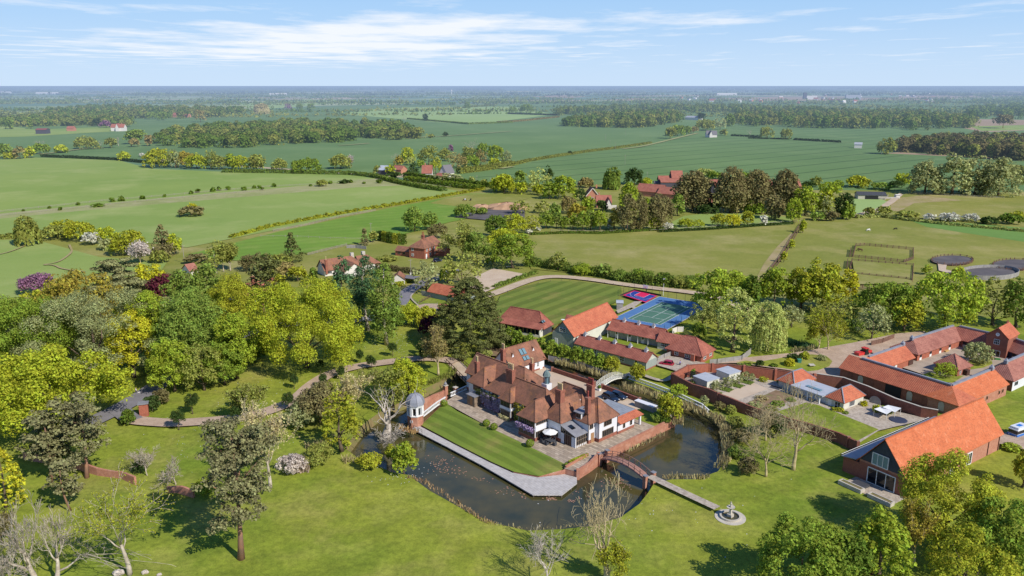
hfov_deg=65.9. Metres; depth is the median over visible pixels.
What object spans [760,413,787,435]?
ivy mass
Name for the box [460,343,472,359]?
bank alder
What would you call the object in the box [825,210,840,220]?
bronze bush
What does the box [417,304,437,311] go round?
gravel apron
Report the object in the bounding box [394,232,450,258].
brick house
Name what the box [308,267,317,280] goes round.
young conifer
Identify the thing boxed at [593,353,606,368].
lime tree
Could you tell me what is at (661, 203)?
grey poplar
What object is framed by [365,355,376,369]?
clipped tree
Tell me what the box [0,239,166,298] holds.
meadow
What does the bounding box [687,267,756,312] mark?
plane tree
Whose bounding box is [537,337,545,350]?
lime tree
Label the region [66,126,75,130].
orange house
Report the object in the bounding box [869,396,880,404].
garden gate
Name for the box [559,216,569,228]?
hornbeam tree
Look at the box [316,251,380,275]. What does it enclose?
bungalow
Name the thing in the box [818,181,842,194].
flowering chestnut
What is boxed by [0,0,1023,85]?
sky
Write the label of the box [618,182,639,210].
lime poplar
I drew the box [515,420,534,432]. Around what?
wisteria
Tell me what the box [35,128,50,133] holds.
red barn
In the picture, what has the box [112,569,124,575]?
boulder
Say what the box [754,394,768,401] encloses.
grass clump
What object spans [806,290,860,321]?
alder tree
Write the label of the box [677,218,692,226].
apple tree
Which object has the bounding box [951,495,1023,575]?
hornbeam tree
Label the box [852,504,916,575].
lime tree
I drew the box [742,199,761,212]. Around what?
sycamore tree
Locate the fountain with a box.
[715,502,745,525]
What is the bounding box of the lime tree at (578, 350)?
[567,346,584,362]
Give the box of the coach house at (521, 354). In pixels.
[494,339,551,370]
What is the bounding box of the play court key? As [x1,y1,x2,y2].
[636,292,648,296]
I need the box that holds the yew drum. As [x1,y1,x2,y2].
[756,360,764,366]
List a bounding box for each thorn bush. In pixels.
[453,204,475,217]
[476,207,487,213]
[801,181,814,186]
[870,182,894,190]
[889,180,904,187]
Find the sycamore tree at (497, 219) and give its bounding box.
[484,214,508,235]
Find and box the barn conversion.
[840,397,1003,496]
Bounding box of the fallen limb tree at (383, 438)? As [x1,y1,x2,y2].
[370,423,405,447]
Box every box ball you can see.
[440,399,447,405]
[483,419,489,425]
[490,423,497,429]
[526,439,533,446]
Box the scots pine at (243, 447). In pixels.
[190,415,281,560]
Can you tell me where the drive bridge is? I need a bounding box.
[446,358,468,383]
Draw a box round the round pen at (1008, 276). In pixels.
[964,265,1019,279]
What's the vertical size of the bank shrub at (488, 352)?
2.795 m
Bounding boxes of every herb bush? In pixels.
[749,401,762,407]
[764,404,780,413]
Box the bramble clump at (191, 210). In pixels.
[177,205,203,215]
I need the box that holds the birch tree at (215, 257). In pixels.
[205,240,225,273]
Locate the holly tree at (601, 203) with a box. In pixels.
[596,200,608,210]
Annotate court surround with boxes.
[616,297,702,328]
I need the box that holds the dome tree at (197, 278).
[158,261,232,308]
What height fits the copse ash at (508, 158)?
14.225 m
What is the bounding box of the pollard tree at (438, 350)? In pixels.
[416,323,449,375]
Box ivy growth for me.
[592,537,633,575]
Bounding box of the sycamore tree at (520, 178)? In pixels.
[513,170,527,189]
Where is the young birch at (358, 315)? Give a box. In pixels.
[340,307,366,326]
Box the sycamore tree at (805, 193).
[794,184,818,215]
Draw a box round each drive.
[110,407,141,422]
[126,356,458,426]
[1000,432,1023,448]
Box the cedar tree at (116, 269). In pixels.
[80,257,162,308]
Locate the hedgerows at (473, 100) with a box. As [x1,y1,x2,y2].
[0,93,1023,103]
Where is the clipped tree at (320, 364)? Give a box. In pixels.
[315,360,323,373]
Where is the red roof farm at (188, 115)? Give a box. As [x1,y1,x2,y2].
[171,113,190,116]
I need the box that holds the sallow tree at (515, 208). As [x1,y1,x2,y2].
[509,200,531,213]
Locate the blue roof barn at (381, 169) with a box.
[377,165,395,174]
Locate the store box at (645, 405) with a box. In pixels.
[634,399,656,412]
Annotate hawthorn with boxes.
[41,224,75,239]
[80,232,101,244]
[98,238,111,250]
[105,243,127,255]
[662,222,673,228]
[862,207,876,214]
[876,205,892,214]
[894,210,920,218]
[922,213,936,219]
[938,212,963,221]
[963,213,980,220]
[978,216,1000,223]
[999,212,1023,222]
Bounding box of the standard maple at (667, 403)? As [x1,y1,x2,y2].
[657,392,682,418]
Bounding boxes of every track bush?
[90,203,104,207]
[117,195,124,200]
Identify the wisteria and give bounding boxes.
[474,388,499,413]
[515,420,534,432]
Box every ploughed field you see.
[530,95,588,97]
[610,98,666,100]
[716,91,1022,100]
[890,152,1021,160]
[965,119,1023,131]
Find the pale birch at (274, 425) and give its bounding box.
[235,395,302,487]
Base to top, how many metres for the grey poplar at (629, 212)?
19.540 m
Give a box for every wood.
[0,111,134,126]
[40,102,245,118]
[152,117,427,147]
[553,102,826,114]
[559,108,684,127]
[733,106,981,129]
[895,129,1023,160]
[965,102,1023,118]
[1006,164,1023,175]
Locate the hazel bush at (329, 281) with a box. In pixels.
[318,277,345,286]
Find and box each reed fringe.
[399,423,418,434]
[407,475,496,523]
[496,523,586,529]
[626,432,662,451]
[662,472,709,479]
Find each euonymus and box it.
[860,400,867,406]
[872,404,879,412]
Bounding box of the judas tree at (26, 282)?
[16,272,53,291]
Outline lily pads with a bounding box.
[427,454,629,502]
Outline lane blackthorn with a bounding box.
[433,173,463,180]
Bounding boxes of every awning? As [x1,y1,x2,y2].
[873,407,892,417]
[883,405,900,416]
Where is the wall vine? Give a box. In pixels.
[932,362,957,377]
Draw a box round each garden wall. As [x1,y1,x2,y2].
[671,363,816,382]
[671,372,859,448]
[816,373,937,417]
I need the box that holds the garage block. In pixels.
[421,282,474,303]
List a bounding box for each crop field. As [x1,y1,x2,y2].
[0,99,1023,180]
[476,136,1023,192]
[731,126,917,142]
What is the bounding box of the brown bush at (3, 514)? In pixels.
[0,507,16,544]
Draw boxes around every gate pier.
[137,400,148,416]
[442,381,447,399]
[452,386,457,395]
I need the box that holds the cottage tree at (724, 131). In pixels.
[719,129,727,134]
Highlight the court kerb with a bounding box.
[619,296,708,329]
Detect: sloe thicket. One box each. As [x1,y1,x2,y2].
[283,399,316,427]
[290,380,351,422]
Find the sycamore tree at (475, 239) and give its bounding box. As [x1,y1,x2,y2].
[461,230,490,261]
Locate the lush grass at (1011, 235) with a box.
[913,221,1023,241]
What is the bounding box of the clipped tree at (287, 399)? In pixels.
[281,391,293,408]
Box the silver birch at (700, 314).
[688,298,716,326]
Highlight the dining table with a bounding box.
[542,437,554,444]
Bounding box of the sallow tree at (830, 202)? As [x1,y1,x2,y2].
[821,195,834,212]
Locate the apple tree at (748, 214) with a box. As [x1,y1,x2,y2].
[741,210,754,223]
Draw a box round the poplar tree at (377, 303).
[366,262,402,345]
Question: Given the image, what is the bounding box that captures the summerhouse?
[616,300,623,309]
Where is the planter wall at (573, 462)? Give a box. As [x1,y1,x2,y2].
[565,453,588,469]
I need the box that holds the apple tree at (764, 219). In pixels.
[760,215,767,224]
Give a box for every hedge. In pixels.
[0,232,12,238]
[40,154,163,164]
[221,168,447,190]
[228,187,484,237]
[375,230,383,240]
[375,263,419,274]
[381,231,389,242]
[386,232,394,243]
[391,232,400,243]
[394,275,416,286]
[398,233,406,244]
[402,172,490,187]
[403,175,485,189]
[407,118,512,123]
[455,160,514,173]
[491,269,538,288]
[498,116,559,122]
[507,112,556,115]
[509,141,651,165]
[524,256,697,288]
[531,226,676,234]
[657,221,793,232]
[731,134,758,136]
[748,137,791,139]
[793,138,840,142]
[855,213,1023,231]
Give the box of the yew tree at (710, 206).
[695,202,721,213]
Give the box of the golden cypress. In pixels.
[0,447,28,512]
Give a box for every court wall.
[407,390,444,419]
[551,367,595,385]
[601,383,640,399]
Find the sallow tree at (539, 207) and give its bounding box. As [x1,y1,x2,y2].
[533,199,549,211]
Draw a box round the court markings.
[632,302,690,324]
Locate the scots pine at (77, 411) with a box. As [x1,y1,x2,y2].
[45,391,111,478]
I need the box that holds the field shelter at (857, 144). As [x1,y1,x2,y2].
[854,142,862,147]
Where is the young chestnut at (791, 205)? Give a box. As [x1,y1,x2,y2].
[785,197,803,220]
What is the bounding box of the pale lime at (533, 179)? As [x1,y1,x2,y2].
[528,167,551,187]
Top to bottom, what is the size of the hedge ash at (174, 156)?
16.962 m
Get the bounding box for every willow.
[123,444,159,475]
[148,456,182,491]
[253,103,270,113]
[390,441,418,473]
[417,145,439,164]
[549,250,566,268]
[602,166,622,189]
[748,300,789,353]
[906,159,942,193]
[930,152,973,195]
[960,155,990,194]
[972,156,1022,197]
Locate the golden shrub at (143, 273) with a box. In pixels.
[133,263,165,280]
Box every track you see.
[487,275,747,308]
[621,133,696,148]
[854,193,902,216]
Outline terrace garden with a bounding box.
[685,372,923,441]
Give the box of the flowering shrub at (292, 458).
[274,452,308,473]
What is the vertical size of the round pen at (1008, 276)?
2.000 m
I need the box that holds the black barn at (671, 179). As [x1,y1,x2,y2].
[657,170,682,187]
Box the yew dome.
[374,255,397,261]
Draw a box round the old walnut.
[435,219,478,256]
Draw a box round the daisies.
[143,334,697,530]
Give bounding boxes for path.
[616,301,641,312]
[622,372,670,380]
[648,475,719,508]
[938,264,950,272]
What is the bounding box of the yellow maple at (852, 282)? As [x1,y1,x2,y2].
[840,268,859,305]
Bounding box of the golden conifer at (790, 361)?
[784,358,795,366]
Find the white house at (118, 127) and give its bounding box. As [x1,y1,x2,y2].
[110,123,126,130]
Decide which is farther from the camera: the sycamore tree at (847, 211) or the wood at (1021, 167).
the wood at (1021, 167)
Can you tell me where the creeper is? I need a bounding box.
[513,401,523,420]
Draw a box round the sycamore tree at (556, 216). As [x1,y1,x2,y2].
[551,212,562,227]
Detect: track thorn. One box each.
[1,151,17,158]
[316,179,327,185]
[338,179,350,183]
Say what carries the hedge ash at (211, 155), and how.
on the ground at (426, 98)
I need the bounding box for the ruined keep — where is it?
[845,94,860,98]
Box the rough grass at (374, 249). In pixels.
[0,184,1023,317]
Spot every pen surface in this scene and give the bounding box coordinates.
[932,255,971,263]
[965,267,1017,275]
[994,259,1023,268]
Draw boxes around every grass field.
[0,125,128,136]
[971,125,1023,130]
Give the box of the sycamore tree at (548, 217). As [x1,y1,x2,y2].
[538,210,554,227]
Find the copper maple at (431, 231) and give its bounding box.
[426,222,448,237]
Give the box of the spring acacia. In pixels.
[54,459,178,575]
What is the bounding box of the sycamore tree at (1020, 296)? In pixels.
[998,276,1023,327]
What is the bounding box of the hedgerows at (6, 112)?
[0,99,1017,117]
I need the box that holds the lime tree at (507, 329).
[505,326,513,342]
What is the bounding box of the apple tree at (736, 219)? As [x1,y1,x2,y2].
[722,214,741,225]
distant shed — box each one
[36,92,59,93]
[717,93,736,94]
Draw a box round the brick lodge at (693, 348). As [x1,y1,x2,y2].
[664,335,715,361]
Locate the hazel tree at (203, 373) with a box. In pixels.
[168,343,226,390]
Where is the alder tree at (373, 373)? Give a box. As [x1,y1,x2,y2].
[356,364,389,398]
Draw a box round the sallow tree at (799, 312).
[781,304,805,327]
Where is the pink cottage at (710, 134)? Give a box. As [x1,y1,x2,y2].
[705,131,716,137]
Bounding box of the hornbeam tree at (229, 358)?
[197,341,246,384]
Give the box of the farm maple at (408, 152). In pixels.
[400,147,415,160]
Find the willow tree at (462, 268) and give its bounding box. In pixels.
[441,251,483,284]
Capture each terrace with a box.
[447,390,671,470]
[838,477,904,507]
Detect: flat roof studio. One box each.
[685,371,719,387]
[716,366,740,379]
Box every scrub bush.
[182,253,208,262]
[238,252,266,270]
[268,253,292,263]
[274,261,296,275]
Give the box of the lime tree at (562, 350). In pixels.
[556,343,570,357]
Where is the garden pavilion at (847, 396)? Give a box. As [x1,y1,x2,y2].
[777,368,865,408]
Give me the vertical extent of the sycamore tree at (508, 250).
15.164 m
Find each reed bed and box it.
[285,460,309,474]
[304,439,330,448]
[341,452,368,462]
[423,366,456,385]
[554,358,613,377]
[620,381,726,423]
[671,414,683,424]
[710,414,733,469]
[786,339,816,347]
[788,344,817,352]
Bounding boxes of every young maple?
[438,264,455,282]
[569,212,576,228]
[629,363,645,380]
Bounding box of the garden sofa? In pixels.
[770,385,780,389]
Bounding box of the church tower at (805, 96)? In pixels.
[803,92,816,98]
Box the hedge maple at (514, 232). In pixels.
[496,230,527,239]
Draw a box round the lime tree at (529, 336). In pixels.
[524,333,535,341]
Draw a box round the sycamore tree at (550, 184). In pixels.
[541,181,555,198]
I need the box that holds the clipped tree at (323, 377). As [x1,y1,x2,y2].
[318,373,326,381]
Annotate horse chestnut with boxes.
[551,175,577,198]
[592,210,607,229]
[755,511,858,575]
[833,532,876,575]
[905,268,991,328]
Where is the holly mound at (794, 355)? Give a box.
[786,353,801,360]
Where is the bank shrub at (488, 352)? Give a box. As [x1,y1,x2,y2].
[481,349,492,356]
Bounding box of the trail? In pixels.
[43,244,85,271]
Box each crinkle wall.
[23,452,136,484]
[166,485,194,497]
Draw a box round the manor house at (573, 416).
[465,352,643,447]
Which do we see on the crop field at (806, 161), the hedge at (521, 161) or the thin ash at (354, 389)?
the hedge at (521, 161)
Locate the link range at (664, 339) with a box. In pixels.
[656,331,683,349]
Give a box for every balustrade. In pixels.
[423,397,445,416]
[450,385,466,396]
[628,375,708,413]
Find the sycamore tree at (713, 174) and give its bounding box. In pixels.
[707,170,720,178]
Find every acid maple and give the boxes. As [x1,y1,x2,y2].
[103,308,156,377]
[388,356,427,396]
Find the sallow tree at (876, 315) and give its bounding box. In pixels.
[852,303,892,338]
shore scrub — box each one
[726,443,749,459]
[727,416,744,427]
[729,427,754,443]
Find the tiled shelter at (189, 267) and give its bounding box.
[181,263,196,274]
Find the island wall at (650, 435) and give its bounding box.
[421,405,674,476]
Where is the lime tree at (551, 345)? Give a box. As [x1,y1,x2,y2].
[545,339,558,355]
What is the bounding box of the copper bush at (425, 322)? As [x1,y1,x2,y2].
[417,314,438,335]
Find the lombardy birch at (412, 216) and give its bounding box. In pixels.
[401,206,423,230]
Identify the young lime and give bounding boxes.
[920,264,932,274]
[951,265,964,273]
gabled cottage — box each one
[584,184,597,199]
[595,192,616,208]
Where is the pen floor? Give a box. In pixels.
[853,261,912,283]
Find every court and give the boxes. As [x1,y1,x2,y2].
[466,367,660,409]
[624,290,656,301]
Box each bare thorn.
[516,523,572,575]
[745,402,789,440]
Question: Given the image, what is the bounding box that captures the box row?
[568,454,585,462]
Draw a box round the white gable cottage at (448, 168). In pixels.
[436,164,454,176]
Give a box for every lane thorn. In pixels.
[385,171,401,177]
[689,126,698,132]
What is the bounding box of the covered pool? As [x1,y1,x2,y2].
[889,416,907,425]
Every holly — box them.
[119,408,135,424]
[132,460,146,473]
[143,395,160,411]
[152,388,169,403]
[415,160,424,167]
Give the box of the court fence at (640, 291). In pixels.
[618,283,661,295]
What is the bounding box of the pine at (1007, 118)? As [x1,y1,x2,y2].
[992,114,1015,124]
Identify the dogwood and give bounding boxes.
[846,318,865,331]
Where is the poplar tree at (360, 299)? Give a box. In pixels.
[349,254,380,330]
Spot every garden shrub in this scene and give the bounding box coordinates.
[650,412,662,421]
[660,416,670,422]
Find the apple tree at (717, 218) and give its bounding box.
[710,213,725,224]
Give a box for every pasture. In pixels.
[0,158,375,212]
[0,185,455,246]
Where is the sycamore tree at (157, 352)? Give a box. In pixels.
[144,337,197,391]
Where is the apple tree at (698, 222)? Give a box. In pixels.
[692,219,704,226]
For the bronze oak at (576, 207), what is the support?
on the rough grass at (374, 249)
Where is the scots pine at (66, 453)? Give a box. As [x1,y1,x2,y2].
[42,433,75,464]
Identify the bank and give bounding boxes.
[345,353,727,530]
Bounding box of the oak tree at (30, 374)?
[0,341,136,437]
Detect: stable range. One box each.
[574,331,658,370]
[606,317,668,345]
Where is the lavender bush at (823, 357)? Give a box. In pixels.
[817,354,826,360]
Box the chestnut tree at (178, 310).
[148,285,225,369]
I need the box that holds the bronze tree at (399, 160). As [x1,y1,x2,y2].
[393,155,404,164]
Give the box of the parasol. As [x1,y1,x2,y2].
[543,429,557,435]
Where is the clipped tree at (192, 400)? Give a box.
[184,393,199,413]
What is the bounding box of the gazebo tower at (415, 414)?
[405,390,424,427]
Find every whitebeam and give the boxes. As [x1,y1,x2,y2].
[410,260,439,291]
[548,202,561,213]
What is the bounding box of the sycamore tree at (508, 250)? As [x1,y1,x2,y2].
[489,232,534,268]
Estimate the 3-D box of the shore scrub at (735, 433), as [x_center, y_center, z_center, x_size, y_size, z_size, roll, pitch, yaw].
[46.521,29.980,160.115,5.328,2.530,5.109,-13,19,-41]
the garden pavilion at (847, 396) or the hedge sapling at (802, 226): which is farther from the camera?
the hedge sapling at (802, 226)
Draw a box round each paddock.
[187,193,492,260]
[431,193,527,205]
[525,224,796,279]
[772,219,1023,290]
[871,192,1023,227]
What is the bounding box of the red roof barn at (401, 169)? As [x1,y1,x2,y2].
[394,165,406,173]
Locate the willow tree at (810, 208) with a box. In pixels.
[801,196,815,214]
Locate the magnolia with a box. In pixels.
[961,341,994,364]
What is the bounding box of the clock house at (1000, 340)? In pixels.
[985,320,1019,357]
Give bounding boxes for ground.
[0,86,1023,493]
[456,209,524,219]
[757,233,792,279]
[890,195,961,210]
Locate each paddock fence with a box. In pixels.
[0,187,257,211]
[0,189,260,215]
[261,235,336,238]
[267,179,366,186]
[275,209,375,230]
[308,243,346,254]
[665,220,800,228]
[769,224,799,269]
[773,229,798,267]
[908,192,997,197]
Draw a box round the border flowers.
[498,413,509,421]
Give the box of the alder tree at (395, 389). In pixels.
[374,366,407,410]
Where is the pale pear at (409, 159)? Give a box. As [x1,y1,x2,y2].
[405,157,414,164]
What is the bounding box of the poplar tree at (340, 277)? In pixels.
[331,255,354,311]
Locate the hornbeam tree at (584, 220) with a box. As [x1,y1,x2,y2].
[575,210,589,229]
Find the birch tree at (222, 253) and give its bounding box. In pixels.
[214,241,229,271]
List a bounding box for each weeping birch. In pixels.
[12,215,42,246]
[715,287,759,352]
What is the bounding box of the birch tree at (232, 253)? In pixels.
[217,242,238,270]
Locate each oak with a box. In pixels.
[0,143,12,154]
[19,281,66,336]
[22,146,34,157]
[28,143,50,153]
[30,268,126,349]
[53,144,68,152]
[73,135,100,148]
[103,137,116,146]
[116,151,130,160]
[118,119,132,125]
[122,129,146,139]
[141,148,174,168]
[144,135,154,145]
[157,112,167,119]
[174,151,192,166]
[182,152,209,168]
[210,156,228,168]
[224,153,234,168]
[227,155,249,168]
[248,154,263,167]
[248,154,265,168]
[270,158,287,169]
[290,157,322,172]
[307,103,315,108]
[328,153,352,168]
[355,381,417,438]
[438,148,452,160]
[461,146,477,157]
[462,154,479,165]
[464,102,470,108]
[474,142,490,159]
[487,145,504,160]
[509,106,516,112]
[520,103,533,111]
[559,196,576,212]
[566,202,586,218]
[609,207,619,228]
[623,167,643,184]
[665,126,677,138]
[672,125,685,135]
[684,126,691,133]
[691,322,706,337]
[695,119,715,129]
[698,168,713,176]
[737,408,807,476]
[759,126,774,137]
[771,379,840,470]
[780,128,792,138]
[783,265,825,308]
[795,276,842,305]
[806,257,847,307]
[834,192,855,218]
[876,137,897,154]
[890,298,926,331]
[896,447,1007,549]
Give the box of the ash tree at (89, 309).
[5,286,180,387]
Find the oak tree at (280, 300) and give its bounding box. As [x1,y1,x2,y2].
[242,275,365,370]
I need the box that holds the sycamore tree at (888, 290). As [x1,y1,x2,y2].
[851,280,921,326]
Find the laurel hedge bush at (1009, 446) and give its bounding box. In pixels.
[1001,442,1022,452]
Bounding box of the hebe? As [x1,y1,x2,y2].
[830,407,845,412]
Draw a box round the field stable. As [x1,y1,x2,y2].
[855,191,899,199]
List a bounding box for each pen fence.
[849,259,913,281]
[852,243,913,261]
[931,254,973,265]
[992,257,1023,270]
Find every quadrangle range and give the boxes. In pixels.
[839,355,976,411]
[867,340,915,368]
[890,325,960,360]
[923,364,1009,412]
[956,325,988,346]
[994,353,1023,390]
[1008,338,1023,357]
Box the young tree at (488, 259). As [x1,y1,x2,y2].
[485,256,491,264]
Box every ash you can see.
[11,146,25,158]
[166,149,181,167]
[194,109,206,121]
[203,149,216,168]
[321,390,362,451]
[336,371,374,410]
[422,211,437,227]
[429,158,441,173]
[446,152,466,166]
[475,149,487,163]
[499,149,511,161]
[538,464,632,575]
[599,263,612,276]
[715,116,726,128]
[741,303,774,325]
[803,310,831,348]
[808,307,849,349]
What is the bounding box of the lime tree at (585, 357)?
[581,349,594,364]
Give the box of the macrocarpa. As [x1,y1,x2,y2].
[432,277,512,359]
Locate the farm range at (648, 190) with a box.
[637,183,677,198]
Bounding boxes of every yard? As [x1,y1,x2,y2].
[657,356,703,370]
[722,331,924,375]
[903,346,1009,382]
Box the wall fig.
[669,383,687,395]
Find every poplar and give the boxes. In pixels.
[0,486,52,575]
[0,544,42,575]
[4,117,13,128]
[25,498,173,575]
[27,117,32,128]
[615,194,640,229]
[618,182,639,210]
[632,192,648,228]
[647,193,667,230]
[653,196,677,221]
[670,170,714,211]
[711,165,749,212]
[724,113,735,125]
[744,169,774,212]
[763,193,786,219]
[768,168,800,212]
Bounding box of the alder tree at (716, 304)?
[704,300,729,331]
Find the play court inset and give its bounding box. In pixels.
[626,291,653,301]
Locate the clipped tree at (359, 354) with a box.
[356,349,363,362]
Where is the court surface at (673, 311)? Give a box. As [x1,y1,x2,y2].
[628,302,691,324]
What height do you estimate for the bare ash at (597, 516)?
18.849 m
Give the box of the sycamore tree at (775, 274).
[759,266,795,304]
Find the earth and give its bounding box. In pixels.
[478,344,506,355]
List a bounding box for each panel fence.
[346,245,365,248]
[548,355,606,375]
[657,352,670,360]
[672,326,683,332]
[710,348,750,363]
[871,333,894,344]
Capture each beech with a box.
[98,120,111,127]
[145,273,175,297]
[194,478,216,495]
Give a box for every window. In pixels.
[500,400,509,408]
[500,408,509,418]
[519,417,534,428]
[519,427,534,437]
[536,419,546,425]
[536,428,546,437]
[602,426,613,437]
[604,419,611,426]
[834,401,840,407]
[849,400,854,406]
[858,376,862,382]
[866,466,895,492]
[871,452,888,469]
[906,391,911,400]
[938,401,943,411]
[967,451,972,464]
[992,350,999,356]
[993,339,999,344]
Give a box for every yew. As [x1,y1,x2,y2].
[92,117,100,125]
[406,163,418,172]
[542,165,554,187]
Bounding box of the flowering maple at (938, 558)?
[923,521,1023,575]
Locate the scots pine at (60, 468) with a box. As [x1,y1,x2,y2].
[41,456,84,510]
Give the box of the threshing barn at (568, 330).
[551,302,617,348]
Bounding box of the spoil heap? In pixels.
[473,201,529,209]
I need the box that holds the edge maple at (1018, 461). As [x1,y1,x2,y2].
[1011,449,1023,486]
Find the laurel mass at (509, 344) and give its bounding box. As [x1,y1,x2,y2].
[505,336,525,347]
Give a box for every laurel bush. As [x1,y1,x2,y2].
[148,250,170,261]
[379,312,405,329]
[400,302,423,324]
[414,305,436,326]
[808,212,826,219]
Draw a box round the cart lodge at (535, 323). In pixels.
[495,306,553,337]
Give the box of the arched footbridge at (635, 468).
[596,449,656,489]
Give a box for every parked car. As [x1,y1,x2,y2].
[601,391,619,401]
[611,390,627,399]
[658,359,673,365]
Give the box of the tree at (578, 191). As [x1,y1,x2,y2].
[574,188,587,200]
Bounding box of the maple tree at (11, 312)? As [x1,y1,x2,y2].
[0,294,84,364]
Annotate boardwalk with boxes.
[413,425,576,497]
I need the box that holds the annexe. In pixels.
[392,271,419,284]
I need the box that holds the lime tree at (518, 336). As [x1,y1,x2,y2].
[511,330,524,344]
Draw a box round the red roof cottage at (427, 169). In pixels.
[421,163,432,174]
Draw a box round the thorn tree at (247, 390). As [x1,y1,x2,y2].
[221,380,271,415]
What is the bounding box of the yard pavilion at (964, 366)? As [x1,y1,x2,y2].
[933,353,973,375]
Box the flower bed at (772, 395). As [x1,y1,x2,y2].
[746,390,795,409]
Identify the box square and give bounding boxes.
[719,387,733,391]
[733,383,744,388]
[741,380,753,384]
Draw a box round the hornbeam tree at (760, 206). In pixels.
[752,204,766,213]
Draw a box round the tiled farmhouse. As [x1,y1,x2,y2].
[708,179,718,192]
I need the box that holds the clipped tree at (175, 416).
[169,409,185,429]
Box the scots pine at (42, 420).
[14,409,70,481]
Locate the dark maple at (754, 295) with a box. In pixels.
[740,274,761,319]
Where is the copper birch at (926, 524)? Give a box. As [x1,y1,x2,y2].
[897,492,941,563]
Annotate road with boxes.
[85,269,458,423]
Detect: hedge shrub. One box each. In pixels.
[571,262,590,275]
[588,266,599,273]
[609,269,630,279]
[632,268,645,281]
[639,270,656,282]
[655,272,674,283]
[671,274,688,287]
[683,275,701,287]
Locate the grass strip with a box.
[854,198,886,213]
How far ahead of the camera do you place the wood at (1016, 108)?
1960.49 m
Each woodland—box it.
[0,86,1023,89]
[0,88,1023,95]
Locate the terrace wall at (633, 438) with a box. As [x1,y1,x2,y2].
[609,417,674,451]
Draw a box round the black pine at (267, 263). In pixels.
[243,253,281,314]
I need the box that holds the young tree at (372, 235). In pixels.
[368,230,378,240]
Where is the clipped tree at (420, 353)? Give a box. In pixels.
[419,349,427,362]
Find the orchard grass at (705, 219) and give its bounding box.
[672,212,791,228]
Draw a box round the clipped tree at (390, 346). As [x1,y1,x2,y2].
[387,342,397,356]
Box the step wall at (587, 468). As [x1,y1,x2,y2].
[576,452,599,479]
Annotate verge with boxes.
[0,179,450,218]
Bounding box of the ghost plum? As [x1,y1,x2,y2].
[125,239,153,262]
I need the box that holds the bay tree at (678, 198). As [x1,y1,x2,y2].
[671,194,685,215]
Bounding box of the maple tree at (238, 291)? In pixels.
[206,272,254,321]
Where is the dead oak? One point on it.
(388, 418)
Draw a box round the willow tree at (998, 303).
[977,276,1023,325]
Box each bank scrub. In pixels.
[303,440,333,467]
[354,451,382,468]
[384,443,394,459]
[737,456,759,474]
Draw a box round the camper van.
[1007,422,1023,436]
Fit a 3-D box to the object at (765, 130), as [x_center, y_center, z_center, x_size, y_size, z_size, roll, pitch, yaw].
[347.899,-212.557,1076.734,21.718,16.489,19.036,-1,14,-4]
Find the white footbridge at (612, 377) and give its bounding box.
[596,372,626,385]
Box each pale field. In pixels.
[240,99,350,108]
[348,107,549,123]
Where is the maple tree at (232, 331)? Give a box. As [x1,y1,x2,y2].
[212,311,259,378]
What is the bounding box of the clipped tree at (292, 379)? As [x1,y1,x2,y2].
[288,373,298,388]
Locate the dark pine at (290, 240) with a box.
[279,232,306,261]
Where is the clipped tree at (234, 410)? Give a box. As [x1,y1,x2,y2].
[229,405,242,416]
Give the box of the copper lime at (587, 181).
[578,177,593,187]
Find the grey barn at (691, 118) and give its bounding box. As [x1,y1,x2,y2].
[685,116,702,119]
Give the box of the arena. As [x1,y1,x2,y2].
[470,268,522,291]
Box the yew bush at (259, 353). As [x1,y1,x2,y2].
[243,343,268,359]
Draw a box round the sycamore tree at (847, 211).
[840,201,855,219]
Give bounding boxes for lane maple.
[373,165,380,172]
[385,164,395,171]
[489,174,514,191]
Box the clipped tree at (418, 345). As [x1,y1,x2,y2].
[416,340,422,349]
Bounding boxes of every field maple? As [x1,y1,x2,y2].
[49,219,77,235]
[62,221,96,239]
[95,226,117,240]
[107,229,145,253]
[128,137,139,145]
[166,233,181,253]
[259,271,286,289]
[287,264,307,280]
[485,228,512,251]
[489,173,516,192]
[501,213,526,230]
[516,182,527,193]
[520,215,540,230]
[531,183,544,194]
[580,196,596,211]
[642,177,651,183]
[645,217,660,227]
[809,175,822,185]
[814,190,834,212]
[835,180,843,186]
[845,175,872,188]
[849,176,865,186]
[893,173,911,183]
[1007,210,1023,220]
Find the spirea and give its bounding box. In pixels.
[799,351,809,359]
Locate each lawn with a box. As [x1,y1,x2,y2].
[0,287,1023,575]
[422,404,564,475]
[496,281,621,327]
[780,403,877,439]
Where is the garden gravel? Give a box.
[722,383,766,399]
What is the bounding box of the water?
[351,360,723,529]
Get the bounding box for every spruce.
[151,224,178,256]
[360,228,368,245]
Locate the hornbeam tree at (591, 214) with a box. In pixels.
[586,209,594,229]
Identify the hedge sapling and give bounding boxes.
[780,251,788,261]
[788,239,795,247]
[799,219,807,232]
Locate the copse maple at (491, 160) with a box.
[488,157,500,166]
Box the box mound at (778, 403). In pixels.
[771,400,784,406]
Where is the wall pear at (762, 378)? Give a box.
[757,376,768,381]
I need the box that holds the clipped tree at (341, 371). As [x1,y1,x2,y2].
[336,365,344,374]
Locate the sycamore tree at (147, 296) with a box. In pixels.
[111,289,183,363]
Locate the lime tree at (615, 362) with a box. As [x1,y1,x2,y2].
[603,355,620,372]
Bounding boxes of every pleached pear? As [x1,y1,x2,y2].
[711,380,723,389]
[721,376,733,387]
[732,374,742,383]
[740,371,755,380]
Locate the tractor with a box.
[854,346,872,355]

